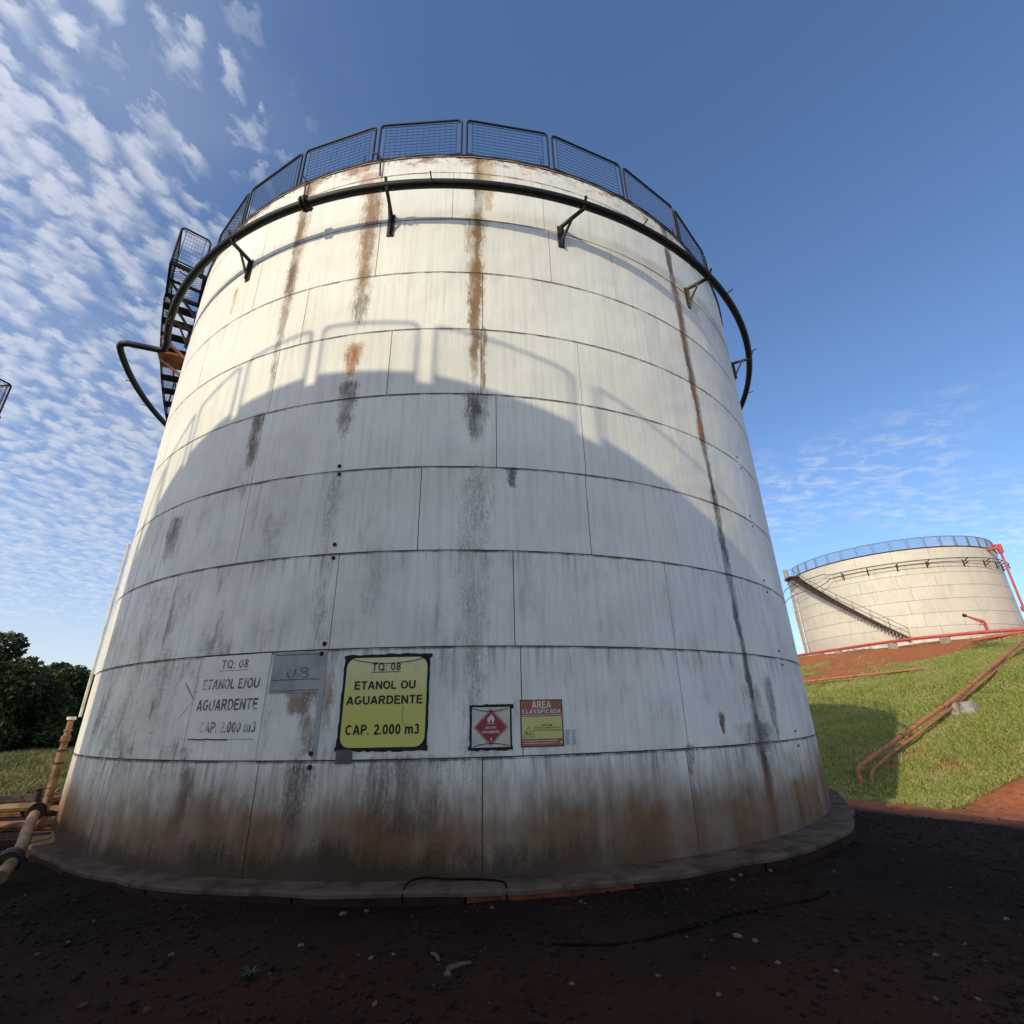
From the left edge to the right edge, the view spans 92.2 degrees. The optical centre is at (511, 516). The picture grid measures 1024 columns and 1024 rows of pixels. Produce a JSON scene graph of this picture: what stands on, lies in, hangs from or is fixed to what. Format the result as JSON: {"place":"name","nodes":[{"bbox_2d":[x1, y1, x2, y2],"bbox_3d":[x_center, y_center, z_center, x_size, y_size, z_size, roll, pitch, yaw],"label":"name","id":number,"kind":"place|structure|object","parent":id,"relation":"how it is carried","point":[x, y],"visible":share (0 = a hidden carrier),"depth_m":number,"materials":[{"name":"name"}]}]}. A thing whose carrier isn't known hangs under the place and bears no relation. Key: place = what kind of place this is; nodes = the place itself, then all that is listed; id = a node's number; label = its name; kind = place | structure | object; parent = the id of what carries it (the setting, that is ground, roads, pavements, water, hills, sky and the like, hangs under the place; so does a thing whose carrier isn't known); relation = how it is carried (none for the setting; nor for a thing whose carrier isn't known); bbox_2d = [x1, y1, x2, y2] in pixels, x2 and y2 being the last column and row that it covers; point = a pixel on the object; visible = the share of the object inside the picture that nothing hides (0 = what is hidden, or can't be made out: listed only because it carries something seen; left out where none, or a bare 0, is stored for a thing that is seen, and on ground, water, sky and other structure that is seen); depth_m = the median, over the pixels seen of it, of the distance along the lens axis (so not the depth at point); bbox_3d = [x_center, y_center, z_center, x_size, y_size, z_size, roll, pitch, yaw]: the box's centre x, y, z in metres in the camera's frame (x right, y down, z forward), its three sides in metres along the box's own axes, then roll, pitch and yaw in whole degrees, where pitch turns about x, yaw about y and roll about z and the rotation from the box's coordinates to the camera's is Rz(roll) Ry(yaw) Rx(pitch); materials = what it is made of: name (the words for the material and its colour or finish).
{"place":"outdoors","nodes":[
{"label":"outdoors","id":0,"kind":"place"},
{"bbox_2d":[0,745,74,795],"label":"grass","id":1,"kind":"structure","parent":0,"point":[16,766],"depth_m":18.74,"materials":[{"name":"green plant"}]},
{"bbox_2d":[0,634,1023,1023],"bbox_3d":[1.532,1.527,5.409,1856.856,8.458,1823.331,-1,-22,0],"label":"ground","id":2,"kind":"structure","parent":0,"point":[658,1000],"depth_m":3.70,"materials":[{"name":"brown soil"}]},
{"bbox_2d":[0,379,11,418],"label":"access platform","id":3,"kind":"structure","parent":2,"relation":"on","point":[9,385],"depth_m":16.73,"materials":[{"name":"black paint"}]},
{"bbox_2d":[0,689,22,752],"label":"broadleaf tree","id":4,"kind":"object","parent":2,"relation":"on","point":[9,732],"visible":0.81,"depth_m":22.32,"materials":[{"name":"green plant"}]},
{"bbox_2d":[0,630,45,725],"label":"broadleaf tree","id":5,"kind":"object","parent":2,"relation":"on","point":[20,685],"visible":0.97,"depth_m":23.46,"materials":[{"name":"green plant"}]},
{"bbox_2d":[0,819,54,831],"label":"floor pipe","id":6,"kind":"object","parent":2,"relation":"on","point":[16,826],"visible":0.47,"depth_m":7.21,"materials":[{"name":"brown metal"}]},
{"bbox_2d":[0,792,61,802],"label":"steel channel","id":7,"kind":"object","parent":2,"relation":"on","point":[15,798],"depth_m":8.59,"materials":[{"name":"brown metal"}]},
{"bbox_2d":[1,655,78,750],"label":"broadleaf tree","id":8,"kind":"object","parent":2,"relation":"on","point":[34,663],"visible":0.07,"depth_m":26.02,"materials":[{"name":"green plant"}]},
{"bbox_2d":[5,677,79,750],"bbox_3d":[-24.369,10.232,24.910,4.046,3.974,4.321,10,-25,-26],"label":"broadleaf tree","id":9,"kind":"object","parent":2,"relation":"on","point":[54,692],"visible":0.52,"depth_m":24.29,"materials":[{"name":"green plant"}]},
{"bbox_2d":[47,661,92,748],"bbox_3d":[-26.489,11.336,29.107,4.769,5.375,5.484,-1,-22,0],"label":"broadleaf tree","id":10,"kind":"object","parent":2,"relation":"on","point":[76,677],"visible":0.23,"depth_m":28.79,"materials":[{"name":"green plant"}]},
{"bbox_2d":[240,964,258,978],"bbox_3d":[-1.782,3.111,3.356,0.158,0.054,0.154,5,-23,-16],"label":"weed","id":11,"kind":"object","parent":2,"relation":"on","point":[248,973],"visible":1,"depth_m":3.36,"materials":[{"name":"green plant"}]},
{"bbox_2d":[431,952,440,961],"bbox_3d":[-0.553,3.172,3.558,0.028,0.034,0.123,14,-26,-33],"label":"stick","id":12,"kind":"object","parent":2,"relation":"on","point":[436,956],"visible":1,"depth_m":3.54,"materials":[{"name":"wood"}]},
{"bbox_2d":[25,788,857,907],"bbox_3d":[-1.140,6.833,11.799,15.833,0.804,15.828,-1,-22,0],"label":"concrete base","id":13,"kind":"object","parent":2,"relation":"on","point":[824,835],"visible":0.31,"depth_m":4.97,"materials":[{"name":"grey concrete"}]},
{"bbox_2d":[42,119,830,881],"bbox_3d":[-1.669,0.852,14.177,17.178,12.096,16.370,-1,-22,0],"label":"storage tank","id":14,"kind":"object","parent":13,"relation":"on","point":[474,425],"visible":0.94,"depth_m":6.82,"materials":[{"name":"white metal"}]},
{"bbox_2d":[0,805,58,817],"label":"floor pipe","id":15,"kind":"object","parent":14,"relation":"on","point":[52,810],"visible":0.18,"depth_m":7.41,"materials":[{"name":"brown metal"}]},
{"bbox_2d":[41,794,61,805],"bbox_3d":[-7.270,4.520,7.807,0.360,0.190,1.057,-3,-22,5],"label":"elbow pipe","id":16,"kind":"object","parent":14,"relation":"attached to","point":[56,800],"visible":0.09,"depth_m":7.89,"materials":[{"name":"brown metal"}]},
{"bbox_2d":[20,787,47,818],"bbox_3d":[-6.988,4.210,7.226,0.470,0.400,0.230,-18,-27,35],"label":"gate valve","id":17,"kind":"object","parent":16,"relation":"attached to","point":[40,806],"visible":0.7,"depth_m":7.14,"materials":[{"name":"black metal"}]},
{"bbox_2d":[0,802,36,812],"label":"product pipe","id":18,"kind":"object","parent":17,"relation":"attached to","point":[14,807],"visible":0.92,"depth_m":7.01,"materials":[{"name":"beige paint"}]},
{"bbox_2d":[0,810,39,883],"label":"product pipe","id":19,"kind":"object","parent":17,"relation":"attached to","point":[8,866],"visible":0.9,"depth_m":5.82,"materials":[{"name":"beige metal"}]},
{"bbox_2d":[0,847,25,874],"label":"pipe flange","id":20,"kind":"object","parent":19,"relation":"attached to","point":[19,853],"visible":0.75,"depth_m":5.37,"materials":[{"name":"black metal"}]},
{"bbox_2d":[34,816,43,829],"bbox_3d":[-6.783,4.444,6.947,0.070,0.342,0.591,9,-24,-25],"label":"drain stub","id":21,"kind":"object","parent":17,"relation":"attached to","point":[38,821],"visible":0.17,"depth_m":7.10,"materials":[{"name":"orange paint"}]},
{"bbox_2d":[171,683,193,717],"bbox_3d":[-4.084,2.278,6.094,0.423,0.418,0.010,-10,-23,21],"label":"diamond placard","id":22,"kind":"object","parent":14,"relation":"attached to","point":[182,700],"visible":1,"depth_m":6.09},
{"bbox_2d":[188,653,268,739],"bbox_3d":[-3.387,2.144,5.878,0.985,0.964,0.026,-8,-23,16],"label":"faded notice","id":23,"kind":"object","parent":14,"relation":"attached to","point":[227,702],"visible":1,"depth_m":5.87,"materials":[{"name":"white paint"}]},
{"bbox_2d":[251,653,271,758],"bbox_3d":[-2.902,2.179,5.713,0.060,1.152,0.004,-6,-22,12],"label":"cover strip","id":24,"kind":"object","parent":14,"relation":"attached to","point":[255,741],"visible":1,"depth_m":5.70,"materials":[{"name":"white metal"}]},
{"bbox_2d":[269,651,322,693],"bbox_3d":[-2.527,1.823,5.771,0.640,0.462,0.014,-5,-22,9],"label":"overpainted panel","id":25,"kind":"object","parent":14,"relation":"attached to","point":[297,672],"visible":1,"depth_m":5.77,"materials":[{"name":"grey paint"}]},
{"bbox_2d":[311,650,327,758],"bbox_3d":[-2.180,2.115,5.591,0.060,1.152,0.004,-4,-22,7],"label":"cover strip","id":26,"kind":"object","parent":14,"relation":"attached to","point":[319,705],"visible":1,"depth_m":5.58,"materials":[{"name":"grey metal"}]},
{"bbox_2d":[335,750,352,763],"bbox_3d":[-1.824,2.609,5.346,0.180,0.134,0.010,-3,-22,5],"label":"earthing plate","id":27,"kind":"object","parent":14,"relation":"attached to","point":[343,756],"visible":1,"depth_m":5.34,"materials":[{"name":"grey metal"}]},
{"bbox_2d":[334,653,432,751],"bbox_3d":[-1.429,2.075,5.536,1.039,1.039,0.038,-2,-22,2],"label":"tank sign","id":28,"kind":"object","parent":14,"relation":"attached to","point":[384,703],"visible":1,"depth_m":5.52,"materials":[{"name":"yellow metal"}]},
{"bbox_2d":[468,704,513,750],"bbox_3d":[-0.230,2.341,5.471,0.509,0.483,0.025,1,-22,-7],"label":"hazard placard","id":29,"kind":"object","parent":14,"relation":"attached to","point":[490,726],"visible":1,"depth_m":5.47,"materials":[{"name":"white metal"}]},
{"bbox_2d":[520,699,563,746],"bbox_3d":[0.339,2.332,5.575,0.496,0.497,0.014,3,-22,-11],"label":"warning sign","id":30,"kind":"object","parent":14,"relation":"attached to","point":[541,722],"visible":1,"depth_m":5.57,"materials":[{"name":"yellow metal"}]},
{"bbox_2d":[565,730,575,743],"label":"stencil marks","id":31,"kind":"object","parent":14,"relation":"attached to","point":[569,736],"visible":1,"depth_m":5.58},
{"bbox_2d":[444,970,451,976],"bbox_3d":[-0.437,3.095,3.332,0.049,0.032,0.066,7,-23,-21],"label":"stone","id":32,"kind":"object","parent":2,"relation":"on","point":[447,974],"visible":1,"depth_m":3.32,"materials":[{"name":"grey stone"}]},
{"bbox_2d":[401,877,508,920],"bbox_3d":[-0.554,3.552,4.646,1.004,0.172,0.564,5,-23,-15],"label":"loose cable","id":33,"kind":"object","parent":2,"relation":"on","point":[441,878],"visible":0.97,"depth_m":4.84,"materials":[{"name":"black rubber"}]},
{"bbox_2d":[446,961,470,970],"bbox_3d":[-0.365,3.094,3.394,0.182,0.034,0.028,10,-25,-26],"label":"stick","id":34,"kind":"object","parent":2,"relation":"on","point":[456,965],"visible":1,"depth_m":3.38,"materials":[{"name":"wood"}]},
{"bbox_2d":[537,890,828,946],"bbox_3d":[1.657,3.369,4.111,3.050,0.047,0.279,7,-23,-19],"label":"ground cable","id":35,"kind":"object","parent":2,"relation":"on","point":[681,929],"visible":0.98,"depth_m":3.90,"materials":[{"name":"black rubber"}]},
{"bbox_2d":[733,933,742,937],"bbox_3d":[1.740,3.233,3.795,0.056,0.035,0.084,15,-27,-34],"label":"stone","id":36,"kind":"object","parent":2,"relation":"on","point":[737,935],"visible":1,"depth_m":3.79,"materials":[{"name":"grey stone"}]},
{"bbox_2d":[804,668,929,682],"bbox_3d":[21.117,10.553,31.972,0.386,0.715,10.648,18,-29,-39],"label":"field pipe","id":37,"kind":"object","parent":2,"relation":"on","point":[869,674],"visible":0.72,"depth_m":30.80,"materials":[{"name":"metal"}]},
{"bbox_2d":[887,643,897,648],"bbox_3d":[30.586,10.439,39.572,0.520,0.480,0.400,-1,-22,0],"label":"pipe sleeper","id":38,"kind":"object","parent":2,"relation":"on","point":[892,645],"visible":0.93,"depth_m":39.43,"materials":[{"name":"grey concrete"}]},
{"bbox_2d":[783,535,1023,655],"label":"storage tank","id":39,"kind":"object","parent":2,"relation":"on","point":[901,593],"visible":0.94,"depth_m":46.27,"materials":[{"name":"metal"}]},
{"bbox_2d":[797,627,1023,656],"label":"pipe","id":40,"kind":"object","parent":2,"relation":"on","point":[927,637],"visible":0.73,"depth_m":37.96,"materials":[{"name":"red metal"}]},
{"bbox_2d":[962,613,988,629],"bbox_3d":[33.582,7.708,35.720,1.266,1.401,0.559,-12,-24,25],"label":"fire monitor","id":41,"kind":"object","parent":40,"relation":"on","point":[983,622],"visible":1,"depth_m":35.57,"materials":[{"name":"red paint"}]},
{"bbox_2d":[801,631,1023,808],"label":"grass","id":42,"kind":"structure","parent":2,"relation":"on","point":[941,792],"depth_m":20.39,"materials":[{"name":"green plant"}]},
{"bbox_2d":[856,638,1023,784],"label":"slope pipe","id":43,"kind":"object","parent":2,"relation":"on","point":[880,751],"visible":0.97,"depth_m":19.91,"materials":[{"name":"red metal"}]},
{"bbox_2d":[939,637,950,643],"bbox_3d":[32.368,9.290,36.785,0.520,0.480,0.400,-1,-22,0],"label":"pipe sleeper","id":44,"kind":"object","parent":2,"relation":"on","point":[944,640],"visible":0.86,"depth_m":36.65,"materials":[{"name":"grey concrete"}]},
{"bbox_2d":[869,646,1023,780],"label":"slope pipe","id":45,"kind":"object","parent":2,"relation":"on","point":[902,745],"visible":0.94,"depth_m":19.91,"materials":[{"name":"red metal"}]},
{"bbox_2d":[947,702,960,715],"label":"concrete block","id":46,"kind":"structure","parent":2,"relation":"on","point":[956,709],"depth_m":20.76,"materials":[{"name":"grey concrete"}]},
{"bbox_2d":[960,700,979,714],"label":"concrete block","id":47,"kind":"structure","parent":2,"relation":"on","point":[970,706],"depth_m":20.49,"materials":[{"name":"grey concrete"}]},
{"bbox_2d":[971,631,1023,641],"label":"branch pipe","id":48,"kind":"object","parent":2,"relation":"on","point":[994,636],"visible":1,"depth_m":33.56,"materials":[{"name":"red metal"}]},
{"bbox_2d":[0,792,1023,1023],"bbox_3d":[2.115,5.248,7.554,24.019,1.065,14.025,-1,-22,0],"label":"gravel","id":49,"kind":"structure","parent":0,"point":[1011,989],"depth_m":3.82,"materials":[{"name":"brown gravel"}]},
{"bbox_2d":[0,0,1023,673],"label":"sky","id":50,"kind":"structure","parent":0,"point":[852,171],"materials":[{"name":"blue"}]}
]}

